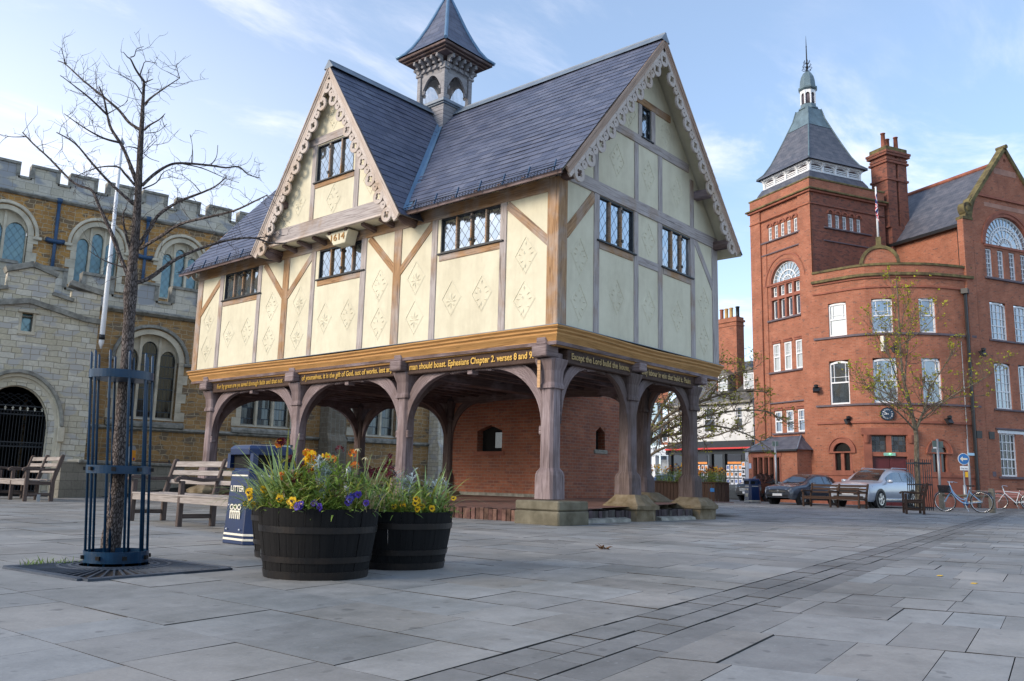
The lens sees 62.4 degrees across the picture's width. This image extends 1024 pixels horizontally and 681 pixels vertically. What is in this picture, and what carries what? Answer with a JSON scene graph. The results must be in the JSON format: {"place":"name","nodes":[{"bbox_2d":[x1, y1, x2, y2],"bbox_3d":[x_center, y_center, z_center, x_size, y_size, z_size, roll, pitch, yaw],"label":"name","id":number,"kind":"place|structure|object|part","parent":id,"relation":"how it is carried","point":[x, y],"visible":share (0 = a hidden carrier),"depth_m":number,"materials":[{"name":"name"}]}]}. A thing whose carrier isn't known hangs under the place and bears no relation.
{"place":"outdoors","nodes":[
{"label":"outdoors","id":0,"kind":"place"},
{"bbox_2d":[128,446,135,461],"bbox_3d":[-11.837,3.525,26.325,0.115,0.500,0.280,0,-10,11],"label":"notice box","id":1,"kind":"object","parent":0,"point":[133,453],"visible":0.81,"depth_m":26.32,"materials":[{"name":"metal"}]},
{"bbox_2d":[0,477,433,496],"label":"church path","id":2,"kind":"structure","parent":0,"point":[187,486],"depth_m":27.16,"materials":[{"name":"grey stone"}]},
{"bbox_2d":[135,460,183,475],"bbox_3d":[-11.850,4.436,28.088,0.679,0.971,2.200,-1,-10,15],"label":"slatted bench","id":3,"kind":"object","parent":2,"relation":"on","point":[169,462],"visible":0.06,"depth_m":28.62,"materials":[{"name":"brown wood"}]},
{"bbox_2d":[344,466,350,493],"bbox_3d":[-2.726,2.535,13.961,0.170,0.910,0.170,-7,-13,40],"label":"bollard","id":4,"kind":"object","parent":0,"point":[349,479],"visible":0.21,"depth_m":13.96,"materials":[{"name":"metal"}]},
{"bbox_2d":[0,496,1023,680],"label":"paving","id":5,"kind":"structure","parent":0,"point":[492,589],"depth_m":5.01,"materials":[{"name":"stone"}]},
{"bbox_2d":[0,455,64,501],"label":"park bench","id":6,"kind":"object","parent":5,"relation":"on","point":[24,481],"visible":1,"depth_m":20.62,"materials":[{"name":"wood"}]},
{"bbox_2d":[48,459,183,497],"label":"stone wall","id":7,"kind":"structure","parent":5,"relation":"on","point":[70,481],"depth_m":24.09,"materials":[{"name":"grey stone"}]},
{"bbox_2d":[2,557,232,581],"bbox_3d":[-2.932,1.697,6.319,1.190,0.019,1.190,-5,-12,35],"label":"tree grate","id":8,"kind":"object","parent":5,"relation":"on","point":[80,571],"visible":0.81,"depth_m":6.15,"materials":[{"name":"metal"}]},
{"bbox_2d":[20,556,75,564],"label":"grass tuft","id":9,"kind":"object","parent":8,"relation":"on","point":[40,561],"visible":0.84,"depth_m":6.42,"materials":[{"name":"green plant"}]},
{"bbox_2d":[80,349,153,566],"bbox_3d":[-3.049,0.921,6.569,0.504,1.625,0.657,-1,-10,12],"label":"tree guard","id":10,"kind":"object","parent":8,"relation":"on","point":[104,555],"visible":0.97,"depth_m":6.46,"materials":[{"name":"blue paint"}]},
{"bbox_2d":[0,28,291,551],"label":"bare tree","id":11,"kind":"object","parent":8,"relation":"on","point":[116,516],"visible":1,"depth_m":6.74,"materials":[{"name":"brown plant"}]},
{"bbox_2d":[128,458,231,526],"bbox_3d":[-4.368,2.119,11.857,0.758,0.953,3.435,11,-13,-44],"label":"park bench","id":12,"kind":"object","parent":5,"relation":"on","point":[180,497],"visible":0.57,"depth_m":12.07,"materials":[{"name":"brown wood"}]},
{"bbox_2d":[0,157,442,492],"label":"stone church","id":13,"kind":"structure","parent":5,"relation":"on","point":[51,298],"depth_m":31.38,"materials":[{"name":"stone"}]},
{"bbox_2d":[0,199,41,262],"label":"window","id":14,"kind":"structure","parent":13,"relation":"in","point":[14,232],"depth_m":32.16,"materials":[{"name":"stone"}]},
{"bbox_2d":[64,218,128,292],"bbox_3d":[-16.576,-3.475,33.761,0.840,2.860,2.463,-7,-13,40],"label":"window","id":15,"kind":"structure","parent":13,"relation":"in","point":[81,259],"depth_m":33.84,"materials":[{"name":"stone"}]},
{"bbox_2d":[99,137,124,348],"bbox_3d":[-12.100,-2.893,25.554,0.169,6.313,1.640,6,-11,-25],"label":"flagpole","id":16,"kind":"object","parent":13,"relation":"attached to","point":[104,311],"visible":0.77,"depth_m":25.25,"materials":[{"name":"white metal"}]},
{"bbox_2d":[104,325,191,428],"bbox_3d":[-13.185,1.282,30.642,0.916,3.730,2.896,-7,-13,40],"label":"window","id":17,"kind":"structure","parent":13,"relation":"in","point":[166,351],"depth_m":31.05,"materials":[{"name":"stone"}]},
{"bbox_2d":[151,234,205,298],"bbox_3d":[-14.052,-3.070,35.800,0.840,2.860,2.463,-7,-13,40],"label":"window","id":18,"kind":"structure","parent":13,"relation":"in","point":[168,277],"depth_m":35.83,"materials":[{"name":"stone"}]},
{"bbox_2d":[230,401,290,435],"bbox_3d":[-9.697,1.890,33.452,0.923,3.670,2.936,-7,-13,40],"label":"window","id":19,"kind":"structure","parent":13,"relation":"in","point":[264,414],"depth_m":33.37,"materials":[{"name":"stone"}]},
{"bbox_2d":[346,408,396,443],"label":"window","id":20,"kind":"structure","parent":13,"relation":"in","point":[382,425],"depth_m":36.67,"materials":[{"name":"glass"}]},
{"bbox_2d":[251,502,262,557],"bbox_3d":[-1.943,1.728,7.729,0.876,0.472,0.879,-2,-10,20],"label":"half barrel planter","id":21,"kind":"object","parent":5,"relation":"on","point":[255,523],"visible":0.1,"depth_m":7.48,"materials":[{"name":"wood"}]},
{"bbox_2d":[239,469,273,501],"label":"daffodil leaves","id":22,"kind":"object","parent":21,"relation":"in","point":[249,486],"visible":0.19,"depth_m":7.73,"materials":[{"name":"green plant"}]},
{"bbox_2d":[222,445,295,544],"bbox_3d":[-2.748,1.665,9.180,0.570,1.040,0.586,-7,-13,42],"label":"litter bin","id":23,"kind":"object","parent":5,"relation":"on","point":[238,530],"visible":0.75,"depth_m":8.98,"materials":[{"name":"blue metal"}]},
{"bbox_2d":[254,444,292,469],"bbox_3d":[-3.046,1.860,10.620,0.480,1.117,0.322,3,-10,-9],"label":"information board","id":24,"kind":"object","parent":5,"relation":"on","point":[291,446],"visible":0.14,"depth_m":10.83,"materials":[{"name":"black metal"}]},
{"bbox_2d":[258,506,378,580],"bbox_3d":[-1.436,1.483,6.258,0.876,0.492,0.874,3,-10,-7],"label":"half barrel planter","id":25,"kind":"object","parent":5,"relation":"on","point":[297,545],"visible":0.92,"depth_m":5.91,"materials":[{"name":"wood"}]},
{"bbox_2d":[203,479,273,519],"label":"daffodil leaves","id":26,"kind":"object","parent":25,"relation":"in","point":[248,504],"visible":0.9,"depth_m":6.13,"materials":[{"name":"green plant"}]},
{"bbox_2d":[200,428,309,507],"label":"daffodil leaves","id":27,"kind":"object","parent":25,"relation":"in","point":[261,482],"visible":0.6,"depth_m":6.24,"materials":[{"name":"green plant"}]},
{"bbox_2d":[243,486,266,508],"bbox_3d":[-1.847,1.147,6.177,0.199,0.173,0.230,-7,-13,40],"label":"pansy","id":28,"kind":"object","parent":25,"relation":"in","point":[248,492],"visible":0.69,"depth_m":6.12,"materials":[{"name":"yellow plant"}]},
{"bbox_2d":[270,493,289,507],"bbox_3d":[-1.668,1.152,6.040,0.160,0.122,0.162,-7,-13,40],"label":"pansy","id":29,"kind":"object","parent":25,"relation":"in","point":[279,496],"visible":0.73,"depth_m":6.00,"materials":[{"name":"yellow plant"}]},
{"bbox_2d":[264,497,304,511],"bbox_3d":[-1.546,1.142,5.901,0.246,0.104,0.280,-5,-11,33],"label":"pansy","id":30,"kind":"object","parent":25,"relation":"in","point":[290,501],"visible":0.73,"depth_m":5.89,"materials":[{"name":"yellow plant"}]},
{"bbox_2d":[275,437,297,474],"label":"wallflower","id":31,"kind":"object","parent":25,"relation":"in","point":[281,442],"visible":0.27,"depth_m":6.39,"materials":[{"name":"orange plant"}]},
{"bbox_2d":[279,471,302,503],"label":"wallflower","id":32,"kind":"object","parent":25,"relation":"in","point":[293,480],"visible":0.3,"depth_m":6.27,"materials":[{"name":"green plant"}]},
{"bbox_2d":[294,448,314,498],"bbox_3d":[-1.557,1.049,6.409,0.229,0.463,0.264,4,-10,-15],"label":"wallflower","id":33,"kind":"object","parent":25,"relation":"in","point":[305,452],"visible":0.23,"depth_m":6.40,"materials":[{"name":"orange plant"}]},
{"bbox_2d":[280,466,332,502],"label":"daffodil leaves","id":34,"kind":"object","parent":25,"relation":"in","point":[294,494],"visible":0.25,"depth_m":6.11,"materials":[{"name":"green plant"}]},
{"bbox_2d":[294,499,322,511],"bbox_3d":[-1.413,1.150,5.881,0.208,0.087,0.219,6,-11,-25],"label":"pansy","id":35,"kind":"object","parent":25,"relation":"in","point":[299,505],"visible":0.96,"depth_m":5.87,"materials":[{"name":"purple plant"}]},
{"bbox_2d":[296,465,326,502],"bbox_3d":[-1.478,1.081,6.219,0.250,0.342,0.223,6,-10,-24],"label":"wallflower","id":36,"kind":"object","parent":25,"relation":"in","point":[311,469],"visible":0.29,"depth_m":6.20,"materials":[{"name":"green plant"}]},
{"bbox_2d":[250,453,384,519],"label":"undergrowth","id":37,"kind":"object","parent":25,"relation":"in","point":[336,502],"visible":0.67,"depth_m":6.11,"materials":[{"name":"green plant"}]},
{"bbox_2d":[305,449,330,503],"bbox_3d":[-1.457,1.052,6.346,0.267,0.469,0.284,-1,-10,12],"label":"wallflower","id":38,"kind":"object","parent":25,"relation":"in","point":[310,456],"visible":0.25,"depth_m":6.32,"materials":[{"name":"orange plant"}]},
{"bbox_2d":[310,454,333,509],"bbox_3d":[-1.412,1.040,6.218,0.207,0.415,0.223,-7,-13,40],"label":"silver ragwort","id":39,"kind":"object","parent":25,"relation":"in","point":[324,472],"visible":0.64,"depth_m":6.22,"materials":[{"name":"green plant"}]},
{"bbox_2d":[326,445,345,496],"bbox_3d":[-1.389,1.060,6.520,0.230,0.509,0.207,-7,-13,40],"label":"wallflower","id":40,"kind":"object","parent":25,"relation":"in","point":[337,457],"visible":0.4,"depth_m":6.53,"materials":[{"name":"orange plant"}]},
{"bbox_2d":[340,449,361,508],"bbox_3d":[-1.215,1.072,6.475,0.205,0.484,0.258,-2,-10,19],"label":"wallflower","id":41,"kind":"object","parent":25,"relation":"in","point":[354,463],"visible":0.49,"depth_m":6.49,"materials":[{"name":"orange plant"}]},
{"bbox_2d":[321,477,382,508],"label":"daffodil leaves","id":42,"kind":"object","parent":25,"relation":"in","point":[341,496],"visible":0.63,"depth_m":6.17,"materials":[{"name":"green plant"}]},
{"bbox_2d":[337,491,368,511],"bbox_3d":[-1.116,1.148,6.015,0.234,0.153,0.152,-1,-10,15],"label":"pansy","id":43,"kind":"object","parent":25,"relation":"in","point":[350,498],"visible":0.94,"depth_m":5.99,"materials":[{"name":"purple plant"}]},
{"bbox_2d":[353,448,360,506],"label":"faded daffodil","id":44,"kind":"object","parent":25,"relation":"in","point":[356,466],"visible":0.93,"depth_m":6.31,"materials":[{"name":"beige plant"}]},
{"bbox_2d":[362,457,367,498],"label":"faded daffodil","id":45,"kind":"object","parent":25,"relation":"in","point":[364,472],"visible":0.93,"depth_m":6.37,"materials":[{"name":"beige plant"}]},
{"bbox_2d":[351,490,390,511],"bbox_3d":[-1.053,1.156,6.210,0.320,0.201,0.406,-7,-13,40],"label":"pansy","id":46,"kind":"object","parent":25,"relation":"in","point":[373,503],"visible":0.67,"depth_m":6.21,"materials":[{"name":"plant"}]},
{"bbox_2d":[355,454,392,508],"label":"daffodil leaves","id":47,"kind":"object","parent":25,"relation":"in","point":[375,493],"visible":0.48,"depth_m":6.44,"materials":[{"name":"green plant"}]},
{"bbox_2d":[369,510,452,570],"bbox_3d":[-0.938,1.647,7.055,0.874,0.457,0.875,-1,-10,13],"label":"half barrel planter","id":48,"kind":"object","parent":5,"relation":"on","point":[409,541],"visible":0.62,"depth_m":6.68,"materials":[{"name":"wood"}]},
{"bbox_2d":[364,465,380,488],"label":"wallflower","id":49,"kind":"object","parent":48,"relation":"in","point":[370,472],"visible":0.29,"depth_m":7.13,"materials":[{"name":"red plant"}]},
{"bbox_2d":[356,467,407,509],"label":"daffodil leaves","id":50,"kind":"object","parent":48,"relation":"in","point":[389,497],"visible":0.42,"depth_m":6.96,"materials":[{"name":"green plant"}]},
{"bbox_2d":[375,453,392,492],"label":"wallflower","id":51,"kind":"object","parent":48,"relation":"in","point":[389,460],"visible":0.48,"depth_m":7.29,"materials":[{"name":"green plant"}]},
{"bbox_2d":[377,461,403,509],"bbox_3d":[-1.046,1.238,7.154,0.268,0.448,0.266,-7,-13,40],"label":"wallflower","id":52,"kind":"object","parent":48,"relation":"in","point":[389,471],"visible":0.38,"depth_m":7.14,"materials":[{"name":"red plant"}]},
{"bbox_2d":[384,499,412,514],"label":"daffodil leaves","id":53,"kind":"object","parent":48,"relation":"in","point":[398,509],"visible":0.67,"depth_m":6.75,"materials":[{"name":"green plant"}]},
{"bbox_2d":[392,467,417,500],"bbox_3d":[-0.902,1.254,7.111,0.244,0.382,0.186,-7,-13,40],"label":"silver ragwort","id":54,"kind":"object","parent":48,"relation":"in","point":[405,480],"visible":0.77,"depth_m":7.11,"materials":[{"name":"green plant"}]},
{"bbox_2d":[392,496,421,512],"bbox_3d":[-0.836,1.317,6.771,0.242,0.152,0.163,8,-11,-33],"label":"pansy","id":55,"kind":"object","parent":48,"relation":"in","point":[416,499],"visible":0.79,"depth_m":6.76,"materials":[{"name":"yellow plant"}]},
{"bbox_2d":[362,477,456,519],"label":"undergrowth","id":56,"kind":"object","parent":48,"relation":"on","point":[407,501],"visible":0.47,"depth_m":6.92,"materials":[{"name":"green plant"}]},
{"bbox_2d":[415,503,434,513],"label":"pansy","id":57,"kind":"object","parent":48,"relation":"in","point":[431,508],"visible":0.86,"depth_m":6.78,"materials":[{"name":"yellow plant"}]},
{"bbox_2d":[421,477,451,498],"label":"silver ragwort","id":58,"kind":"object","parent":48,"relation":"in","point":[435,482],"visible":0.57,"depth_m":7.13,"materials":[{"name":"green plant"}]},
{"bbox_2d":[404,462,482,512],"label":"daffodil leaves","id":59,"kind":"object","parent":48,"relation":"in","point":[435,491],"visible":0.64,"depth_m":7.03,"materials":[{"name":"green plant"}]},
{"bbox_2d":[444,496,461,512],"bbox_3d":[-0.461,1.362,6.985,0.264,0.148,0.155,-1,-10,15],"label":"pansy","id":60,"kind":"object","parent":48,"relation":"in","point":[454,498],"visible":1,"depth_m":7.03,"materials":[{"name":"yellow plant"}]},
{"bbox_2d":[176,0,741,525],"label":"timber framed hall","id":61,"kind":"structure","parent":5,"relation":"on","point":[514,290],"depth_m":19.22,"materials":[{"name":"beige paint"}]},
{"bbox_2d":[221,267,260,301],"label":"window","id":62,"kind":"structure","parent":61,"relation":"in","point":[244,283],"depth_m":22.89,"materials":[{"name":"black glass"}]},
{"bbox_2d":[312,136,354,184],"bbox_3d":[-4.193,-4.318,20.096,1.540,0.975,0.140,-7,-13,40],"label":"window","id":63,"kind":"structure","parent":61,"relation":"in","point":[335,158],"depth_m":20.17,"materials":[{"name":"clear glass"}]},
{"bbox_2d":[315,240,364,280],"bbox_3d":[-4.056,-1.901,20.122,1.840,0.765,0.140,-7,-13,40],"label":"window","id":64,"kind":"structure","parent":61,"relation":"in","point":[335,261],"depth_m":20.18,"materials":[{"name":"clear glass"}]},
{"bbox_2d":[436,204,503,255],"bbox_3d":[-0.843,-2.271,17.396,1.860,0.805,0.140,-7,-13,40],"label":"window","id":65,"kind":"structure","parent":61,"relation":"in","point":[481,227],"depth_m":17.41,"materials":[{"name":"clear glass"}]},
{"bbox_2d":[597,196,636,255],"bbox_3d":[2.135,-2.361,17.413,0.140,0.970,1.430,-7,-13,40],"label":"window","id":66,"kind":"structure","parent":61,"relation":"in","point":[616,221],"depth_m":17.49,"materials":[{"name":"clear glass"}]},
{"bbox_2d":[641,106,653,143],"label":"window","id":67,"kind":"structure","parent":61,"relation":"in","point":[646,114],"depth_m":18.80,"materials":[{"name":"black glass"}]},
{"bbox_2d":[661,225,694,279],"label":"window","id":68,"kind":"structure","parent":61,"relation":"in","point":[674,244],"depth_m":19.29,"materials":[{"name":"clear glass"}]},
{"bbox_2d":[596,543,611,548],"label":"dead leaf","id":69,"kind":"object","parent":5,"relation":"on","point":[601,547],"visible":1,"depth_m":9.39,"materials":[{"name":"brown plant"}]},
{"bbox_2d":[655,481,730,501],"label":"wooden planter","id":70,"kind":"object","parent":5,"relation":"on","point":[717,491],"visible":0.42,"depth_m":41.22,"materials":[{"name":"wood"}]},
{"bbox_2d":[654,464,666,480],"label":"wallflower","id":71,"kind":"object","parent":70,"relation":"in","point":[659,476],"visible":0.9,"depth_m":42.24,"materials":[{"name":"yellow plant"}]},
{"bbox_2d":[671,466,681,480],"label":"wallflower","id":72,"kind":"object","parent":70,"relation":"in","point":[678,472],"visible":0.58,"depth_m":42.08,"materials":[{"name":"red plant"}]},
{"bbox_2d":[655,473,710,483],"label":"undergrowth","id":73,"kind":"object","parent":70,"relation":"in","point":[671,479],"visible":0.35,"depth_m":41.98,"materials":[{"name":"green plant"}]},
{"bbox_2d":[705,466,711,481],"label":"wallflower","id":74,"kind":"object","parent":70,"relation":"in","point":[709,478],"visible":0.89,"depth_m":41.36,"materials":[{"name":"red plant"}]},
{"bbox_2d":[710,468,717,481],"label":"wallflower","id":75,"kind":"object","parent":70,"relation":"on","point":[714,475],"visible":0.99,"depth_m":41.14,"materials":[{"name":"red plant"}]},
{"bbox_2d":[712,468,725,481],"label":"wallflower","id":76,"kind":"object","parent":70,"relation":"on","point":[720,478],"visible":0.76,"depth_m":41.39,"materials":[{"name":"red plant"}]},
{"bbox_2d":[721,470,731,481],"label":"wallflower","id":77,"kind":"object","parent":70,"relation":"on","point":[725,475],"visible":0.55,"depth_m":42.41,"materials":[{"name":"yellow plant"}]},
{"bbox_2d":[651,341,804,461],"bbox_3d":[8.582,3.446,38.435,10.075,7.900,4.596,1,-10,1],"label":"spreading tree","id":78,"kind":"object","parent":5,"relation":"on","point":[663,433],"visible":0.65,"depth_m":38.18,"materials":[{"name":"green plant"}]},
{"bbox_2d":[743,478,760,502],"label":"litter bin","id":79,"kind":"object","parent":5,"relation":"on","point":[752,491],"visible":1,"depth_m":41.79,"materials":[{"name":"blue metal"}]},
{"bbox_2d":[801,483,868,508],"bbox_3d":[13.557,6.516,35.557,0.796,1.001,2.756,8,-11,-33],"label":"park bench","id":80,"kind":"object","parent":5,"relation":"on","point":[838,498],"visible":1,"depth_m":35.49,"materials":[{"name":"brown wood"}]},
{"bbox_2d":[743,46,1023,508],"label":"red brick building","id":81,"kind":"structure","parent":5,"relation":"on","point":[827,247],"depth_m":46.40,"materials":[{"name":"brick"}]},
{"bbox_2d":[875,194,878,220],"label":"union flag","id":82,"kind":"object","parent":81,"relation":"hanging from","point":[876,208],"visible":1,"depth_m":45.53,"materials":[{"name":"multicoloured fabric"}]},
{"bbox_2d":[899,483,928,514],"bbox_3d":[13.544,5.311,28.483,0.819,1.029,1.701,-2,-10,21],"label":"park bench","id":83,"kind":"object","parent":5,"relation":"on","point":[905,508],"visible":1,"depth_m":27.77,"materials":[{"name":"brown wood"}]},
{"bbox_2d":[906,459,933,510],"bbox_3d":[16.705,5.907,34.645,0.720,2.050,0.709,1,-10,0],"label":"tree guard","id":84,"kind":"object","parent":5,"relation":"on","point":[919,484],"visible":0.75,"depth_m":34.45,"materials":[{"name":"black metal"}]},
{"bbox_2d":[837,265,1017,506],"bbox_3d":[17.178,1.764,35.318,6.940,10.470,4.139,-1,-10,12],"label":"young tree","id":85,"kind":"object","parent":5,"relation":"on","point":[912,417],"visible":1,"depth_m":35.06,"materials":[{"name":"green plant"}]},
{"bbox_2d":[932,439,942,484],"bbox_3d":[18.295,5.722,36.185,0.452,3.000,0.095,1,-10,5],"label":"sign post","id":86,"kind":"object","parent":5,"relation":"on","point":[936,444],"visible":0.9,"depth_m":36.31,"materials":[{"name":"metal"}]},
{"bbox_2d":[934,481,993,512],"bbox_3d":[17.582,6.103,32.974,2.121,1.190,0.673,-7,-13,41],"label":"bicycle","id":87,"kind":"object","parent":5,"relation":"on","point":[947,489],"visible":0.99,"depth_m":33.05,"materials":[{"name":"metal"}]},
{"bbox_2d":[938,488,995,512],"bbox_3d":[18.199,6.392,33.908,0.266,0.920,3.157,3,-10,-10],"label":"wooden rail","id":88,"kind":"object","parent":5,"relation":"on","point":[991,492],"visible":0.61,"depth_m":33.04,"materials":[{"name":"brown wood"}]},
{"bbox_2d":[0,0,1023,473],"label":"sky","id":89,"kind":"structure","parent":0,"point":[944,78],"materials":[{"name":"blue"}]},
{"bbox_2d":[654,474,678,480],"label":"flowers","id":90,"kind":"object","parent":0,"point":[666,477],"visible":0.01,"depth_m":52.59,"materials":[{"name":"blue plant"}]},
{"bbox_2d":[718,500,1023,510],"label":"road","id":91,"kind":"structure","parent":0,"point":[1005,509],"depth_m":40.96,"materials":[{"name":"grey asphalt"}]},
{"bbox_2d":[735,473,777,501],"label":"parked car","id":92,"kind":"object","parent":91,"relation":"on","point":[766,479],"visible":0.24,"depth_m":47.17,"materials":[{"name":"black paint"}]},
{"bbox_2d":[772,441,777,483],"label":"sign post","id":93,"kind":"object","parent":91,"relation":"on","point":[774,443],"visible":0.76,"depth_m":43.28,"materials":[{"name":"metal"}]},
{"bbox_2d":[765,474,834,504],"bbox_3d":[13.978,7.165,40.607,3.940,1.544,2.100,8,-12,-35],"label":"parked car","id":94,"kind":"object","parent":91,"relation":"on","point":[791,487],"visible":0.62,"depth_m":39.89,"materials":[{"name":"grey paint"}]},
{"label":"side window","id":95,"kind":"part","parent":94,"relation":"part of","materials":[{"name":"blue glass"}]},
{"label":"side window","id":96,"kind":"part","parent":94,"relation":"part of","materials":[{"name":"blue glass"}]},
{"bbox_2d":[830,468,914,507],"bbox_3d":[16.514,6.705,38.400,5.050,1.842,2.380,9,-12,-40],"label":"parked car","id":97,"kind":"object","parent":91,"relation":"on","point":[887,485],"visible":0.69,"depth_m":37.56,"materials":[{"name":"silver metal"}]},
{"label":"side window","id":98,"kind":"part","parent":97,"relation":"part of","materials":[{"name":"blue glass"}]},
{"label":"side window","id":99,"kind":"part","parent":97,"relation":"part of","materials":[{"name":"blue glass"}]},
{"bbox_2d":[958,453,968,508],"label":"one way sign","id":100,"kind":"object","parent":91,"relation":"on","point":[963,459],"visible":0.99,"depth_m":40.16,"materials":[{"name":"metal"}]},
{"bbox_2d":[966,439,974,508],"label":"street name post","id":101,"kind":"object","parent":91,"relation":"on","point":[969,473],"visible":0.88,"depth_m":41.15,"materials":[{"name":"metal"}]},
{"bbox_2d":[995,485,1023,508],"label":"bicycle","id":102,"kind":"object","parent":91,"relation":"on","point":[1016,502],"visible":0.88,"depth_m":40.74,"materials":[{"name":"metal"}]},
{"bbox_2d":[995,490,1023,507],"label":"wall bench","id":103,"kind":"object","parent":91,"relation":"on","point":[1010,493],"depth_m":41.73,"materials":[{"name":"pink paint"}]},
{"label":"paving bed","id":104,"kind":"structure","parent":0,"visible":0},
{"bbox_2d":[651,392,668,476],"bbox_3d":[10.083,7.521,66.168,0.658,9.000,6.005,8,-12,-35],"label":"pale blue shop","id":105,"kind":"structure","parent":104,"relation":"on","point":[655,460],"depth_m":64.31,"materials":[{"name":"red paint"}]},
{"bbox_2d":[651,403,660,444],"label":"bay window","id":106,"kind":"structure","parent":105,"relation":"in","point":[655,409],"depth_m":64.60,"materials":[{"name":"white paint"}]},
{"bbox_2d":[664,306,754,498],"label":"white shop house","id":107,"kind":"structure","parent":104,"relation":"on","point":[728,454],"depth_m":60.06,"materials":[{"name":"paint"}]},
{"label":"ground","id":108,"kind":"structure","parent":0,"visible":0},
{"bbox_2d":[410,511,1020,680],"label":"drain setts","id":109,"kind":"structure","parent":108,"relation":"on","point":[599,653],"depth_m":4.31,"materials":[{"name":"stone"}]}
]}

